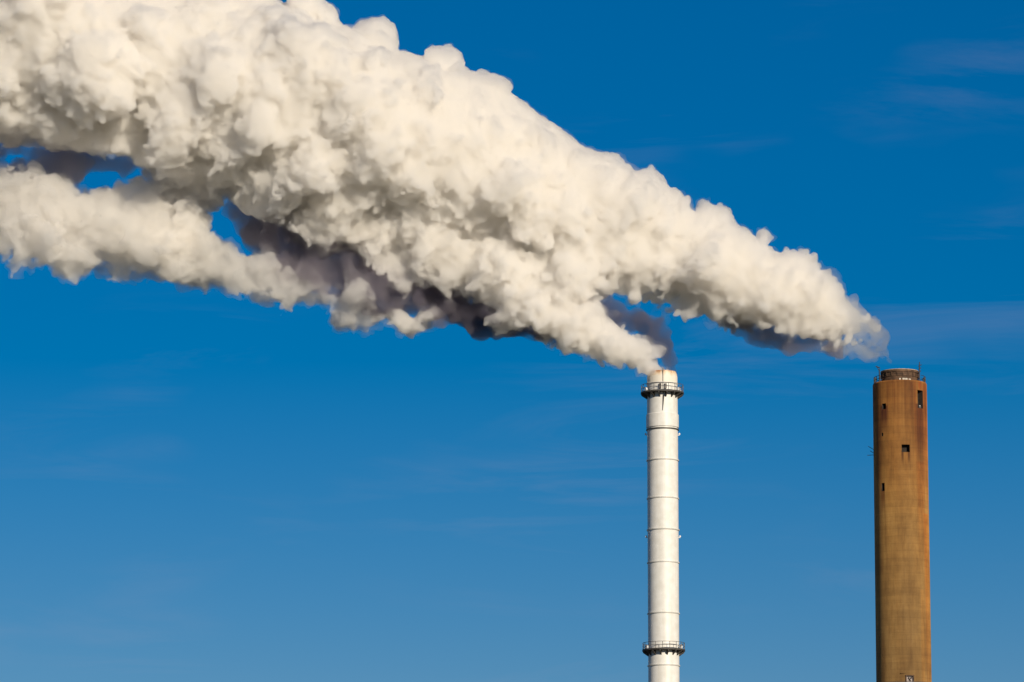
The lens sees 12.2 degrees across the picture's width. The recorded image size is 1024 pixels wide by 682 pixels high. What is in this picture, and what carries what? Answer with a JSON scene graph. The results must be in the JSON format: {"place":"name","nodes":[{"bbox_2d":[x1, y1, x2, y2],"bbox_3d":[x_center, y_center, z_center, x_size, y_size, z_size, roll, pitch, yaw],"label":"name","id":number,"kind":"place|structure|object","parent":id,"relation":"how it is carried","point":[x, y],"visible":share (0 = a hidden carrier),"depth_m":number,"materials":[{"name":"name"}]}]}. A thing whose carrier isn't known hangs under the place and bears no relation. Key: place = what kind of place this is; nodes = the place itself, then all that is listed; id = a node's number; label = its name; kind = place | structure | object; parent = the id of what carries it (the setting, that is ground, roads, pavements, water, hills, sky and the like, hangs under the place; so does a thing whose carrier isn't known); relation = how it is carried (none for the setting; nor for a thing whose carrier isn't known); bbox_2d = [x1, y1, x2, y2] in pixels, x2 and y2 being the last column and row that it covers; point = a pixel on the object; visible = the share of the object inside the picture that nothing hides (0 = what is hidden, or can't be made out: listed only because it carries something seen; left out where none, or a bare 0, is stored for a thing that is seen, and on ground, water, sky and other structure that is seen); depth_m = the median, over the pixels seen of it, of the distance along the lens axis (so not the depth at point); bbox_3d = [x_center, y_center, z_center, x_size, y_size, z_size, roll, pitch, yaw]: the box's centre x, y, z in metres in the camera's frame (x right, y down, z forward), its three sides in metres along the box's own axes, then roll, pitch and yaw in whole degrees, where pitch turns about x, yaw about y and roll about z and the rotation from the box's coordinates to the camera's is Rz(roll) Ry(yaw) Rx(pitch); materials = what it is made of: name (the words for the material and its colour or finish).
{"place":"outdoors","nodes":[
{"label":"outdoors","id":0,"kind":"place"},
{"bbox_2d":[0,0,1023,681],"label":"sky","id":1,"kind":"structure","parent":0,"point":[331,332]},
{"label":"ground","id":2,"kind":"structure","parent":0,"visible":0},
{"bbox_2d":[641,370,684,681],"bbox_3d":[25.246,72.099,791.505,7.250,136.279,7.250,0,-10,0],"label":"chimney","id":3,"kind":"object","parent":2,"relation":"on","point":[662,394],"visible":1,"depth_m":796.72,"materials":[{"name":"white paint"}]},
{"bbox_2d":[867,362,931,681],"bbox_3d":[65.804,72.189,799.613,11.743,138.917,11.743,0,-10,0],"label":"chimney","id":4,"kind":"object","parent":2,"relation":"on","point":[902,556],"visible":1,"depth_m":803.14,"materials":[{"name":"orange concrete"}]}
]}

